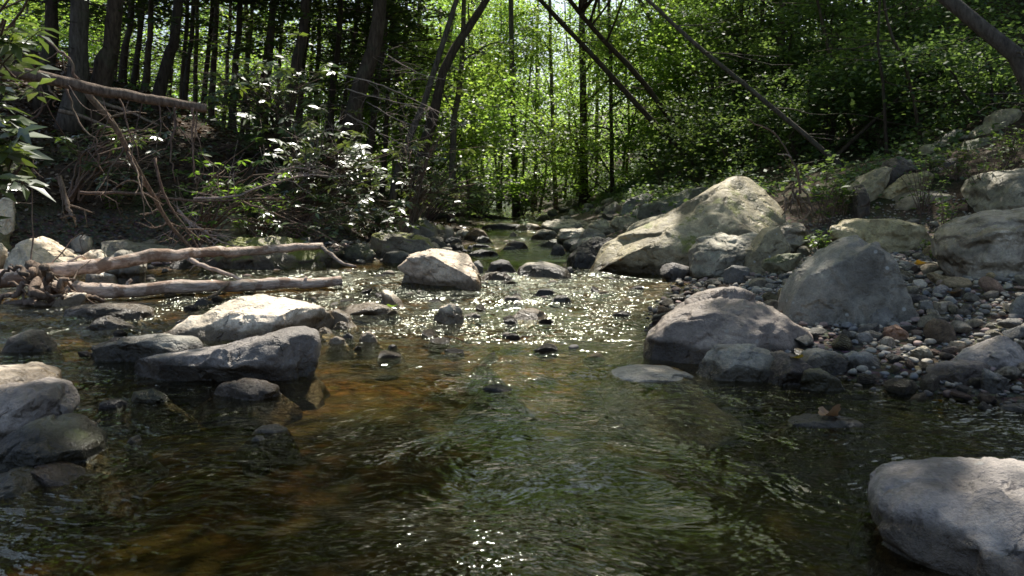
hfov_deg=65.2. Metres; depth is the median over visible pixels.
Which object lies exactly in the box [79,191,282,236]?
dead branch
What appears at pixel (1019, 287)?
pebble
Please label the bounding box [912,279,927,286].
stone
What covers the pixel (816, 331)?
pebble
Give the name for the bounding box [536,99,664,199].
young tree
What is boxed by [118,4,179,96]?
hemlock tree
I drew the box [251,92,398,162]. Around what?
young tree
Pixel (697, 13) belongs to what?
young tree
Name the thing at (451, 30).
maple tree
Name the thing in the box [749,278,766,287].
pebble
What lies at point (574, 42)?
young tree
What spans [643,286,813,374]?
boulder
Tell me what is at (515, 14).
young tree
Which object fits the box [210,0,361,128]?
hemlock tree
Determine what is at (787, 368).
boulder
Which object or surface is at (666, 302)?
pebble
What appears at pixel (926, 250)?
pebble
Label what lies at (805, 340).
pebble
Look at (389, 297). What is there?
stone
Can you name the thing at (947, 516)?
boulder
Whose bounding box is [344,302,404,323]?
stone
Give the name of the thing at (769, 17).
hemlock tree
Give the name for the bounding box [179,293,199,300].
stone
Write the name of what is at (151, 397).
stone
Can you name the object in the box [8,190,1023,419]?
gravel
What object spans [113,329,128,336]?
pebble
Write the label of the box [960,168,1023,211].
boulder
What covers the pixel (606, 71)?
leaning tree
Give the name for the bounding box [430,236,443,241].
pebble
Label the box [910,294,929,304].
pebble
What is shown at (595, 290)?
pebble
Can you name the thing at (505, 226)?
stone
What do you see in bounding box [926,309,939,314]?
pebble
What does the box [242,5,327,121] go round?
hemlock tree
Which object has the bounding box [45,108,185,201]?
dead branches
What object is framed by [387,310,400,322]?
pebble
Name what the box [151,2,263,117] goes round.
hemlock tree
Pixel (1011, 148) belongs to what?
leafy plant
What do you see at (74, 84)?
tree
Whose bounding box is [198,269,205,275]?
pebble
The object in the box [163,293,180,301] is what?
pebble
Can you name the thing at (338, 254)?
pebble
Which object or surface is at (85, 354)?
pebble
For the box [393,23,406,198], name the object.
maple tree
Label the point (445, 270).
boulder
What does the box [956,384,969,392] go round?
pebble
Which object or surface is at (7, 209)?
boulder
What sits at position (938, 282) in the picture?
pebble
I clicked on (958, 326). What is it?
pebble
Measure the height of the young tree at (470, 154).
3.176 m
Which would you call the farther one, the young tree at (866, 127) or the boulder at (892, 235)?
the young tree at (866, 127)
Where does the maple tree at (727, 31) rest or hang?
on the ground at (698, 512)
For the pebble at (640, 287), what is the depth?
7.16 m
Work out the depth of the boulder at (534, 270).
8.07 m
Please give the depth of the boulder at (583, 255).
9.06 m
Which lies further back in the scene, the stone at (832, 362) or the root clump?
the root clump
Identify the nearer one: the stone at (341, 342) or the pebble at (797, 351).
the pebble at (797, 351)
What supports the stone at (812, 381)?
on the ground at (698, 512)
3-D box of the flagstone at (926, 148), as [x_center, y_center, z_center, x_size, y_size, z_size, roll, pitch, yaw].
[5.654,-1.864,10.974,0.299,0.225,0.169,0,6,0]
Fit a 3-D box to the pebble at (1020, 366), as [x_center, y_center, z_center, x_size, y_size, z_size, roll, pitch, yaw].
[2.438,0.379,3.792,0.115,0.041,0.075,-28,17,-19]
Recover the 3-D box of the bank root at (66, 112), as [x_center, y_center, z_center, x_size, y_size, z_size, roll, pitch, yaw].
[-5.370,-2.132,10.348,1.090,0.386,0.176,2,7,16]
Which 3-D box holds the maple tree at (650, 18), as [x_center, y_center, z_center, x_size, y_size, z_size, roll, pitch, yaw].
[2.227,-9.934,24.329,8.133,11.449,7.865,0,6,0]
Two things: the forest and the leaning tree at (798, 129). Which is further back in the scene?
the forest
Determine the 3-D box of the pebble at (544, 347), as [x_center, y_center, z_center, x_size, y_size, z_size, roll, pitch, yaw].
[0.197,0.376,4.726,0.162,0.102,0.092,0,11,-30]
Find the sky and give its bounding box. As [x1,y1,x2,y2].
[0,0,890,158]
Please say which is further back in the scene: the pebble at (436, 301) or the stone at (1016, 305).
the pebble at (436, 301)
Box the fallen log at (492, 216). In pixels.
[459,210,518,220]
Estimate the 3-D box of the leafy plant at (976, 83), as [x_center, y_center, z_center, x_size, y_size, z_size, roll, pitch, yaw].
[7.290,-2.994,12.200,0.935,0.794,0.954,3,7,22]
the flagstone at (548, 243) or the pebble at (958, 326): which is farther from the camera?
the flagstone at (548, 243)
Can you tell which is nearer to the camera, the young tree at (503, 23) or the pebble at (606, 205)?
the pebble at (606, 205)
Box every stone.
[0,329,64,365]
[0,465,68,562]
[30,461,145,533]
[44,292,87,314]
[80,315,142,340]
[85,272,117,283]
[89,419,97,426]
[93,399,142,439]
[125,435,145,460]
[128,388,197,434]
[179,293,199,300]
[190,378,302,432]
[194,297,210,311]
[216,338,233,345]
[233,424,301,467]
[242,435,270,476]
[318,327,334,344]
[319,336,358,359]
[328,309,360,333]
[331,321,356,336]
[343,333,356,348]
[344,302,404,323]
[352,331,384,358]
[381,290,413,314]
[387,344,404,363]
[392,275,416,294]
[429,302,473,334]
[432,241,448,247]
[444,225,454,238]
[444,237,461,244]
[453,384,535,438]
[455,229,468,237]
[455,364,506,397]
[464,228,487,240]
[464,313,486,327]
[468,249,500,259]
[472,244,495,250]
[474,236,493,245]
[474,260,483,275]
[481,271,512,285]
[482,223,518,231]
[485,259,516,276]
[494,296,525,309]
[498,246,519,253]
[505,241,529,251]
[506,232,519,238]
[513,223,539,232]
[513,308,548,327]
[529,229,556,242]
[530,289,556,301]
[542,295,572,307]
[548,243,564,258]
[567,267,576,279]
[723,265,749,283]
[754,413,911,507]
[795,368,853,415]
[800,348,849,374]
[843,351,881,369]
[846,499,876,558]
[855,331,873,343]
[866,306,897,326]
[882,324,908,339]
[910,346,932,361]
[912,261,936,266]
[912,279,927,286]
[917,300,933,312]
[925,360,990,384]
[932,284,949,296]
[933,301,957,313]
[948,341,968,351]
[955,335,1023,369]
[980,368,1013,393]
[990,403,1023,420]
[1008,294,1023,317]
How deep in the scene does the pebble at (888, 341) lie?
4.32 m
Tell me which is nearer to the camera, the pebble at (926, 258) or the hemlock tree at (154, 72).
the pebble at (926, 258)
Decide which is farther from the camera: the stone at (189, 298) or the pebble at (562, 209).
the pebble at (562, 209)
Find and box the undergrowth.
[547,0,1023,233]
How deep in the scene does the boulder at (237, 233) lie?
10.40 m
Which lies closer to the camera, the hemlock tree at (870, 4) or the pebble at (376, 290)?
the pebble at (376, 290)
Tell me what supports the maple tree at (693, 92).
on the ground at (698, 512)
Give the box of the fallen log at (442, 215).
[431,211,468,219]
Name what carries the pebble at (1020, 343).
on the ground at (698, 512)
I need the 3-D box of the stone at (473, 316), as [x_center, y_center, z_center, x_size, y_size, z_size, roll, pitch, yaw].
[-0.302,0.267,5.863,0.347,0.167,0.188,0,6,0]
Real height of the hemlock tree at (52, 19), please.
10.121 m
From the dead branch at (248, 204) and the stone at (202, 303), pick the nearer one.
the stone at (202, 303)
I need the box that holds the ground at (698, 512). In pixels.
[0,0,1023,575]
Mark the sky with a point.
(562, 5)
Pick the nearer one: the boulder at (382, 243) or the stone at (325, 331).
the stone at (325, 331)
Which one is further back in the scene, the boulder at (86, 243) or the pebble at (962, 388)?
the boulder at (86, 243)
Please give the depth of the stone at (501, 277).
7.85 m
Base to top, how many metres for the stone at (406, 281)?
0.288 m
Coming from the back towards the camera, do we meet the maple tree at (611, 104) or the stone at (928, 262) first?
the maple tree at (611, 104)
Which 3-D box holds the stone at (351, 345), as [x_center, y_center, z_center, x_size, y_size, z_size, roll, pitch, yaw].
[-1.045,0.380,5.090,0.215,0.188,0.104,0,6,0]
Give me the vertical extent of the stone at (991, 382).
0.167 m
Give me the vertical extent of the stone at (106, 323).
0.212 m
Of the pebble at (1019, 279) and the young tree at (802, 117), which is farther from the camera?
the young tree at (802, 117)
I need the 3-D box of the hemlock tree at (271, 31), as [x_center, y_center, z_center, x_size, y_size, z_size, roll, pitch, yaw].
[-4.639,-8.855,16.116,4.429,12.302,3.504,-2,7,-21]
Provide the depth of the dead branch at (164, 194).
8.00 m
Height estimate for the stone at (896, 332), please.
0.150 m
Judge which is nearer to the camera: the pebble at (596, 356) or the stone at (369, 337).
the pebble at (596, 356)
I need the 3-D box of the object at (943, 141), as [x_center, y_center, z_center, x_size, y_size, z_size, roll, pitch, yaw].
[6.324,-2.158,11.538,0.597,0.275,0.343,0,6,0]
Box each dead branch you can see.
[0,160,42,259]
[31,6,79,78]
[51,232,84,262]
[56,175,94,226]
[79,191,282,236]
[84,93,227,247]
[141,158,220,280]
[154,191,239,276]
[175,126,346,216]
[241,200,346,251]
[260,121,357,183]
[282,110,343,174]
[328,101,450,168]
[335,74,462,136]
[347,88,446,140]
[366,102,426,157]
[378,53,463,95]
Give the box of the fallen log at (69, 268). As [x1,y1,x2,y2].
[0,243,356,287]
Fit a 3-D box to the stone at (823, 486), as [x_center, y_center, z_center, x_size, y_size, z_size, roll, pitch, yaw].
[1.300,0.690,3.279,0.604,0.351,0.449,-3,7,-26]
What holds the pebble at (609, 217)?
on the ground at (698, 512)
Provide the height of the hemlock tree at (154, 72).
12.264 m
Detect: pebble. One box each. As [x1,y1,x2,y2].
[77,351,91,360]
[106,337,121,341]
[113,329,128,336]
[141,239,158,244]
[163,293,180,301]
[170,259,192,269]
[172,245,184,249]
[183,305,198,313]
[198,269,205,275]
[211,296,223,305]
[301,237,313,242]
[326,270,337,275]
[334,250,344,257]
[339,298,353,305]
[353,346,363,352]
[360,288,372,296]
[370,287,380,296]
[374,274,386,283]
[375,292,381,299]
[377,350,401,368]
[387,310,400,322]
[421,329,437,340]
[427,298,441,307]
[428,337,449,354]
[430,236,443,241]
[432,242,439,248]
[438,233,445,240]
[444,348,464,361]
[451,244,463,250]
[475,304,485,311]
[480,352,498,364]
[501,281,516,288]
[503,315,518,331]
[505,333,519,340]
[532,343,558,358]
[535,214,547,221]
[538,319,553,326]
[557,206,569,212]
[558,216,572,218]
[563,238,584,251]
[565,199,578,208]
[570,243,577,252]
[582,228,605,237]
[583,352,604,368]
[584,203,593,207]
[590,194,601,201]
[591,286,600,298]
[594,206,601,213]
[599,291,609,297]
[601,198,617,203]
[601,201,614,210]
[601,213,613,220]
[613,310,630,319]
[622,222,632,233]
[627,285,643,296]
[632,208,638,215]
[652,312,667,320]
[657,306,670,313]
[661,298,673,306]
[671,295,685,301]
[683,292,694,295]
[704,279,721,288]
[743,275,755,280]
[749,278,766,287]
[762,292,778,300]
[764,283,777,289]
[764,299,777,309]
[778,273,789,279]
[794,335,813,345]
[794,348,804,355]
[796,246,810,255]
[808,327,826,337]
[829,234,836,241]
[831,333,852,350]
[841,329,854,339]
[851,387,863,394]
[857,373,875,385]
[858,323,879,332]
[869,330,882,339]
[879,336,894,347]
[884,378,917,396]
[885,353,904,362]
[889,365,899,372]
[900,269,912,276]
[900,325,916,330]
[901,274,910,280]
[902,263,917,272]
[904,251,913,256]
[904,360,914,368]
[906,286,919,293]
[907,219,918,222]
[907,336,916,342]
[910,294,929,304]
[910,392,926,404]
[911,330,922,335]
[912,253,923,258]
[917,316,933,327]
[917,361,931,369]
[919,256,932,261]
[919,373,939,391]
[920,264,941,274]
[922,245,931,256]
[923,318,956,343]
[926,273,947,283]
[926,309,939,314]
[927,312,940,318]
[931,348,940,355]
[935,280,942,285]
[937,316,949,321]
[939,352,953,359]
[941,277,971,288]
[941,346,958,353]
[947,305,958,313]
[950,288,962,296]
[950,391,972,399]
[951,320,971,332]
[956,203,967,210]
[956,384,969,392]
[957,309,970,315]
[961,304,972,311]
[963,292,979,301]
[965,318,983,327]
[967,377,980,388]
[977,392,996,403]
[977,401,995,415]
[978,276,1004,294]
[983,291,998,299]
[985,322,995,328]
[985,329,1000,336]
[986,272,995,278]
[993,366,1021,379]
[997,318,1022,328]
[1002,302,1009,311]
[1002,325,1023,340]
[1013,286,1023,290]
[1014,274,1023,285]
[1016,340,1023,349]
[1017,362,1023,373]
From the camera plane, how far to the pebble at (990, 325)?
4.46 m
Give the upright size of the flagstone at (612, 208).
0.390 m
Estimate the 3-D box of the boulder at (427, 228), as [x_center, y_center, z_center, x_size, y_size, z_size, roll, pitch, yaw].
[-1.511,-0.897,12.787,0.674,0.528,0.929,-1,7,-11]
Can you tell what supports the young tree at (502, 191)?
on the ground at (698, 512)
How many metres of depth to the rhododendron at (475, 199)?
16.91 m
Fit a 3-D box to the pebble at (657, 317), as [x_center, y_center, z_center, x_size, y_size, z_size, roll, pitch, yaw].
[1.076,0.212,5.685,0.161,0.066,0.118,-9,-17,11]
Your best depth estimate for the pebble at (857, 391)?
3.78 m
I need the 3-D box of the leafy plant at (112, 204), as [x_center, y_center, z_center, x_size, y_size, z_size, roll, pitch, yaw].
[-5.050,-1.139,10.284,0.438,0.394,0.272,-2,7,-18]
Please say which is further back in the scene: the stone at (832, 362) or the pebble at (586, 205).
the pebble at (586, 205)
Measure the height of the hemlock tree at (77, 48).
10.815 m
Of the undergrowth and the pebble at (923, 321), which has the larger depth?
the undergrowth
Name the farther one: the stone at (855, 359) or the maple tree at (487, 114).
the maple tree at (487, 114)
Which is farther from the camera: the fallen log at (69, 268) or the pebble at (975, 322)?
the fallen log at (69, 268)
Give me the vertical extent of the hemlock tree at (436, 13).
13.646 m
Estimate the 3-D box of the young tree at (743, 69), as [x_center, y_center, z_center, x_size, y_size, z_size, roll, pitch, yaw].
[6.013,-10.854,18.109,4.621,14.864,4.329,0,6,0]
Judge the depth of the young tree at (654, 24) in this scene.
22.97 m
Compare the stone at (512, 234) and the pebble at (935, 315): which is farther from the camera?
the stone at (512, 234)
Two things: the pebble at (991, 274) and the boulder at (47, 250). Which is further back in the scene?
the boulder at (47, 250)
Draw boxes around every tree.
[0,0,132,61]
[0,0,179,112]
[0,65,216,183]
[4,0,201,74]
[5,0,125,131]
[19,0,196,86]
[59,1,158,51]
[62,0,255,83]
[62,1,203,91]
[78,0,178,125]
[88,34,218,116]
[90,0,200,90]
[103,2,265,99]
[114,1,160,85]
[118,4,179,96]
[123,0,340,131]
[127,0,237,110]
[132,0,256,100]
[133,28,284,123]
[141,1,295,127]
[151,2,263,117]
[155,1,330,137]
[158,0,247,115]
[161,6,258,80]
[162,0,421,153]
[163,15,314,103]
[174,5,330,133]
[177,0,253,123]
[202,46,346,124]
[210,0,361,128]
[232,0,387,138]
[242,0,356,152]
[242,0,364,147]
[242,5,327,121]
[244,0,372,152]
[246,0,419,139]
[249,0,416,167]
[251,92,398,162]
[272,25,420,129]
[276,10,397,163]
[277,20,342,127]
[285,0,410,187]
[285,1,385,149]
[288,0,486,191]
[290,0,441,178]
[303,77,438,187]
[304,1,395,147]
[318,0,440,194]
[326,1,471,195]
[327,0,510,179]
[335,30,518,201]
[346,0,576,223]
[347,2,483,188]
[351,0,448,181]
[359,93,527,203]
[366,76,567,219]
[370,0,516,216]
[381,0,491,181]
[381,1,484,178]
[386,0,458,230]
[391,0,399,179]
[392,35,557,217]
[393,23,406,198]
[395,0,568,211]
[397,155,561,218]
[400,0,570,183]
[402,0,540,112]
[423,12,455,206]
[427,0,548,204]
[427,0,587,179]
[433,0,508,209]
[438,0,577,211]
[442,0,476,100]
[447,0,562,202]
[450,0,589,216]
[457,0,588,205]
[458,127,575,205]
[459,0,824,157]
[459,73,561,202]
[465,15,613,204]
[472,0,634,209]
[472,64,590,211]
[484,0,713,205]
[485,0,658,186]
[488,129,579,202]
[492,0,641,197]
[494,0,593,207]
[495,42,621,197]
[502,0,730,210]
[512,145,649,218]
[516,0,699,175]
[522,0,697,191]
[522,0,706,172]
[523,3,654,192]
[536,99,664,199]
[541,1,654,184]
[544,0,758,153]
[546,42,718,177]
[560,0,663,125]
[566,105,708,186]
[585,2,819,150]
[594,0,765,157]
[595,18,730,135]
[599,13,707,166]
[621,85,796,187]
[622,87,848,182]
[627,4,752,157]
[636,0,770,110]
[636,6,752,115]
[637,0,708,145]
[645,0,858,168]
[652,0,850,141]
[658,1,775,108]
[663,0,823,109]
[664,0,883,147]
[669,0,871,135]
[685,50,961,173]
[686,0,960,121]
[707,0,841,107]
[721,1,740,126]
[722,0,838,92]
[735,0,847,68]
[739,9,980,166]
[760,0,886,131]
[765,0,1022,84]
[779,34,1014,168]
[792,0,909,55]
[793,0,903,56]
[816,0,984,143]
[817,0,1023,147]
[825,0,955,157]
[850,0,882,33]
[866,0,1023,112]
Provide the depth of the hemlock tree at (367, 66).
12.61 m
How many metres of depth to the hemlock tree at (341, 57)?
20.25 m
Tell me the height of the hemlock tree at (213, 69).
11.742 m
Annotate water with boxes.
[0,202,1023,575]
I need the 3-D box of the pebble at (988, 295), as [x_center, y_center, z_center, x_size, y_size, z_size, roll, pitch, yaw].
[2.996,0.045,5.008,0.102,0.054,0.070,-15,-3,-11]
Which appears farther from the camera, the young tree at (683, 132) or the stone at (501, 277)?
the young tree at (683, 132)
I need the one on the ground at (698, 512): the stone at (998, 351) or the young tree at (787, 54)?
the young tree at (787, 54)
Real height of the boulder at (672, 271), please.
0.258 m
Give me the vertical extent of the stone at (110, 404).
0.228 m
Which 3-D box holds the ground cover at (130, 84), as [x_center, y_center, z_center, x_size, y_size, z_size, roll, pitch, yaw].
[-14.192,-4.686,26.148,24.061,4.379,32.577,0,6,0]
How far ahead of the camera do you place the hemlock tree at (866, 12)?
22.39 m
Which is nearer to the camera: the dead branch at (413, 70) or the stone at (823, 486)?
the stone at (823, 486)
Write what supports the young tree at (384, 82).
on the ground at (698, 512)
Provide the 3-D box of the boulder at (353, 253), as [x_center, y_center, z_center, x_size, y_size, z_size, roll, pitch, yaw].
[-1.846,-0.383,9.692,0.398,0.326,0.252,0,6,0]
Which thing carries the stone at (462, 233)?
on the ground at (698, 512)
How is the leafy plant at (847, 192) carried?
on the ground at (698, 512)
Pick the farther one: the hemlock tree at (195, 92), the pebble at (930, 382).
the hemlock tree at (195, 92)
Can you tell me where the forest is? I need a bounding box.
[0,0,867,202]
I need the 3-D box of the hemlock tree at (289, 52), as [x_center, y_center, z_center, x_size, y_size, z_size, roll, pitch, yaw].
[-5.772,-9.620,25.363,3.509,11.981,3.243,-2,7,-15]
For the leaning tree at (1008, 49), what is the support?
on the ground at (698, 512)
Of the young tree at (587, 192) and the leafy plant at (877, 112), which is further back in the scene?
the young tree at (587, 192)
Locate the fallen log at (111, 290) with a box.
[32,276,341,299]
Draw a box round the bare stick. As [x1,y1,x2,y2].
[746,118,801,193]
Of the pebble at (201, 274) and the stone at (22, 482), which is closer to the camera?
the stone at (22, 482)
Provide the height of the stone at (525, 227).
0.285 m
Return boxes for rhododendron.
[0,0,86,102]
[0,95,55,226]
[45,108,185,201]
[182,31,363,165]
[264,105,426,238]
[382,103,495,232]
[421,141,527,224]
[484,157,571,216]
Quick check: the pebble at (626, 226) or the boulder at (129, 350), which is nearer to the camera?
the boulder at (129, 350)
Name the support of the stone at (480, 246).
on the ground at (698, 512)
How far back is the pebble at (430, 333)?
5.25 m
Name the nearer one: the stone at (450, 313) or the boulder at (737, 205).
the stone at (450, 313)
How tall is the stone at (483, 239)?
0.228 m
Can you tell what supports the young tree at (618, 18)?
on the ground at (698, 512)
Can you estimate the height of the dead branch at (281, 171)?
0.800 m
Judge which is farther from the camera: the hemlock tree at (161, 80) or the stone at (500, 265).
the hemlock tree at (161, 80)
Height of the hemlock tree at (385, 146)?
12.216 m
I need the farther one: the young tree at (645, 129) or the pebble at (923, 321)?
the young tree at (645, 129)
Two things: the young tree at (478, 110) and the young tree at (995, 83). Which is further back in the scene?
the young tree at (478, 110)
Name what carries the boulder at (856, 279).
on the gravel
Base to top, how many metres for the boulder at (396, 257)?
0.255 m
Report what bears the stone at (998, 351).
on the gravel
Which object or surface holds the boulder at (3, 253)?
on the ground at (698, 512)
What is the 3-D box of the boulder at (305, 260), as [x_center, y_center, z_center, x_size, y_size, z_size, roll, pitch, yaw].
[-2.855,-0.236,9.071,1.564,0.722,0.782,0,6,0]
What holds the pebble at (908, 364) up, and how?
on the gravel
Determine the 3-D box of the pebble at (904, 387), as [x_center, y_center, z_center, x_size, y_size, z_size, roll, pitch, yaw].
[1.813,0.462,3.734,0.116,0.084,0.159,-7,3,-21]
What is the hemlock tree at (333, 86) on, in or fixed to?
on the ground at (698, 512)
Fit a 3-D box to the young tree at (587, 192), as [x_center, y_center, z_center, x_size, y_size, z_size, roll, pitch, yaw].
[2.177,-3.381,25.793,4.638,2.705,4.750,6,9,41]
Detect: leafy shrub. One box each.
[153,138,328,247]
[220,183,364,242]
[326,188,419,241]
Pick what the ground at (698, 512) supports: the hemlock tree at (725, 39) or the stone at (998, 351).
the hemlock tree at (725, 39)
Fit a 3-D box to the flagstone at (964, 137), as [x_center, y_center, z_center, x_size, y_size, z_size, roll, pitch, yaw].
[6.380,-2.143,10.978,0.495,0.204,0.270,0,6,0]
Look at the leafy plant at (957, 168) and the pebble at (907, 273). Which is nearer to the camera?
the pebble at (907, 273)
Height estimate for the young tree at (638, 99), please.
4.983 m
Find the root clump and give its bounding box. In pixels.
[781,186,831,222]
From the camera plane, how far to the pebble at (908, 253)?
7.33 m
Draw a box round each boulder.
[0,197,15,234]
[0,233,11,249]
[0,243,7,268]
[0,362,95,412]
[0,377,79,440]
[0,413,168,492]
[3,236,85,280]
[57,302,164,330]
[70,235,92,252]
[78,333,203,383]
[80,250,106,259]
[100,239,172,256]
[105,250,146,284]
[105,326,329,409]
[165,294,334,346]
[200,235,331,274]
[214,209,246,240]
[343,243,376,262]
[345,212,365,234]
[369,232,434,257]
[381,251,409,265]
[396,216,438,237]
[398,249,481,295]
[436,224,444,233]
[513,261,573,283]
[567,237,611,271]
[586,176,786,276]
[625,214,664,232]
[637,187,708,219]
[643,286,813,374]
[659,262,689,281]
[688,232,757,280]
[693,343,774,435]
[744,226,790,274]
[747,351,812,429]
[778,235,918,325]
[829,218,931,252]
[867,457,1023,575]
[880,156,915,187]
[892,191,955,210]
[930,207,1023,277]
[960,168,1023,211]
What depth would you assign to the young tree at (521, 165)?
41.75 m
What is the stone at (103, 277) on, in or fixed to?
on the ground at (698, 512)
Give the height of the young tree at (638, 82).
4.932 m
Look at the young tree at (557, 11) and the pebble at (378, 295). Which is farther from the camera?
the young tree at (557, 11)
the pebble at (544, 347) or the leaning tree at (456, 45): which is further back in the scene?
the leaning tree at (456, 45)
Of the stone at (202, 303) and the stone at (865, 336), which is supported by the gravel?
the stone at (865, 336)
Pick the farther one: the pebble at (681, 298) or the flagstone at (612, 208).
the flagstone at (612, 208)
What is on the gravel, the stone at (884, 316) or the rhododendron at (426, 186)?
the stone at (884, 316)
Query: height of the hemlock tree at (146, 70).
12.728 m
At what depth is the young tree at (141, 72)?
23.52 m
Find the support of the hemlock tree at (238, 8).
on the ground at (698, 512)
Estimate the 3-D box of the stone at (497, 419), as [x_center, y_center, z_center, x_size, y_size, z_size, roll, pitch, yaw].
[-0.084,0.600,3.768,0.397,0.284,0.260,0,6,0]
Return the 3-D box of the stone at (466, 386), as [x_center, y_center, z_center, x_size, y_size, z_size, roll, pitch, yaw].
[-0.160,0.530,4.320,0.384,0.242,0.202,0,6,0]
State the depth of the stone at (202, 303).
6.51 m
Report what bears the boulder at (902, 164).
on the ground at (698, 512)
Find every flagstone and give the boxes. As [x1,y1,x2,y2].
[532,239,561,249]
[540,219,587,233]
[555,228,585,245]
[573,236,601,251]
[584,219,614,234]
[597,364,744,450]
[598,202,621,217]
[610,215,639,230]
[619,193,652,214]
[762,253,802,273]
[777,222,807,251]
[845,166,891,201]
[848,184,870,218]
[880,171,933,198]
[917,144,934,154]
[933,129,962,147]
[940,158,956,167]
[959,125,980,139]
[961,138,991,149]
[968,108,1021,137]
[979,150,999,158]
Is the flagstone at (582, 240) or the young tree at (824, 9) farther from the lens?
the young tree at (824, 9)
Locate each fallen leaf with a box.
[818,404,840,415]
[914,260,926,264]
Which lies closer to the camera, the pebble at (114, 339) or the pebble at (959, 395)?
the pebble at (959, 395)
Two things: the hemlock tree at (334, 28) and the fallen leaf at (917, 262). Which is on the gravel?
the fallen leaf at (917, 262)
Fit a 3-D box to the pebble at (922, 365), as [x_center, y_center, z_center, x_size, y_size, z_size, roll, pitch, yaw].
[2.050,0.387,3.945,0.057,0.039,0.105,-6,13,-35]
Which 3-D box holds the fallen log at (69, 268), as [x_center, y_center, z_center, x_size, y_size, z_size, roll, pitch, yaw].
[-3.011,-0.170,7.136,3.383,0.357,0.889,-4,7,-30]
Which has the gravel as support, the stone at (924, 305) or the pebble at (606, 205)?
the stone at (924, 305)
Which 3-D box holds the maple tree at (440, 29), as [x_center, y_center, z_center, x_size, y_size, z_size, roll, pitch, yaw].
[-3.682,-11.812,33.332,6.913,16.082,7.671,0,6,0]
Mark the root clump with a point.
(793, 195)
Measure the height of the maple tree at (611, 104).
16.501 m
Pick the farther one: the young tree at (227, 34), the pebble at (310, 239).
the young tree at (227, 34)
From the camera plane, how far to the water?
4.08 m
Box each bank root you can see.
[58,109,126,134]
[89,99,159,125]
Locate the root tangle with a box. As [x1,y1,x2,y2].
[0,260,105,313]
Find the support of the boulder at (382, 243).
on the ground at (698, 512)
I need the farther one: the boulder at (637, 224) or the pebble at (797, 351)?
the boulder at (637, 224)
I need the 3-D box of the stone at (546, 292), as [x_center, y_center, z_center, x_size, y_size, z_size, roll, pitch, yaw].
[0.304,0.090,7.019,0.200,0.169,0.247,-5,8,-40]
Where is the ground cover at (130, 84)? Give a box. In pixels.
[1,37,431,227]
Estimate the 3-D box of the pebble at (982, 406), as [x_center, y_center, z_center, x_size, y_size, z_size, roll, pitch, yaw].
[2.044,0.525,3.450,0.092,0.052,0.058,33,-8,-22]
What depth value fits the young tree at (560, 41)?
38.61 m
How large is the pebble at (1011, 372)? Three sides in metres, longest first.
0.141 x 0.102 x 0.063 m
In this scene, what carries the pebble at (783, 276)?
on the ground at (698, 512)
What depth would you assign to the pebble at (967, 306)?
4.83 m
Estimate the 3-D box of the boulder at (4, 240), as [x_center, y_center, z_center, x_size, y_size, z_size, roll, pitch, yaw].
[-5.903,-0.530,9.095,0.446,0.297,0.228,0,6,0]
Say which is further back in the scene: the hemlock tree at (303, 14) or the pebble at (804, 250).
the hemlock tree at (303, 14)
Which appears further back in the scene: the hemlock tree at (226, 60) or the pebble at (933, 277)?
the hemlock tree at (226, 60)
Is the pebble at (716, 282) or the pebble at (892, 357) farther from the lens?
the pebble at (716, 282)
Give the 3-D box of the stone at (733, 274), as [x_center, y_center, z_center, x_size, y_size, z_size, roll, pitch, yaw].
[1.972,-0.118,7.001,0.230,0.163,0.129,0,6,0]
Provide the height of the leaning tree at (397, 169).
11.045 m
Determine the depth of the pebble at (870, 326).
4.57 m
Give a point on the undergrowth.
(631, 186)
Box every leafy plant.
[102,185,136,208]
[226,197,254,220]
[298,225,309,238]
[636,148,677,183]
[762,115,818,155]
[783,156,811,184]
[803,233,813,249]
[804,165,858,227]
[804,230,833,249]
[829,182,855,214]
[850,87,906,133]
[893,160,962,215]
[913,141,982,180]
[914,152,946,173]
[917,239,930,252]
[923,189,967,224]
[930,28,976,88]
[953,133,1023,185]
[960,64,993,115]
[979,121,1023,165]
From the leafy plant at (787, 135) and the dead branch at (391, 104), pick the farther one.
the leafy plant at (787, 135)
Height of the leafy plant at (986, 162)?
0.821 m
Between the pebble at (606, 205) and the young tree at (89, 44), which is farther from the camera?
the young tree at (89, 44)
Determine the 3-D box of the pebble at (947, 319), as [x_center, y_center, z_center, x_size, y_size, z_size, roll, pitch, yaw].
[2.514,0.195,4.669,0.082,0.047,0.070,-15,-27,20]
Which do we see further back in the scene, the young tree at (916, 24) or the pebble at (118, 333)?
the young tree at (916, 24)
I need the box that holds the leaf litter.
[0,49,481,268]
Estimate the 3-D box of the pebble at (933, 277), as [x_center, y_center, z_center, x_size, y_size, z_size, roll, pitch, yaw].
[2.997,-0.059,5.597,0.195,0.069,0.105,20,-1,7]
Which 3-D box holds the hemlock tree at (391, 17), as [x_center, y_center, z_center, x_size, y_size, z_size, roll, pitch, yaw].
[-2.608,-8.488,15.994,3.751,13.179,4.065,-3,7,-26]
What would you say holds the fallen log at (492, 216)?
on the ground at (698, 512)
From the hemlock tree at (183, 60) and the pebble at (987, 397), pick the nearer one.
the pebble at (987, 397)
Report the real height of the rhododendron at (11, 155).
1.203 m

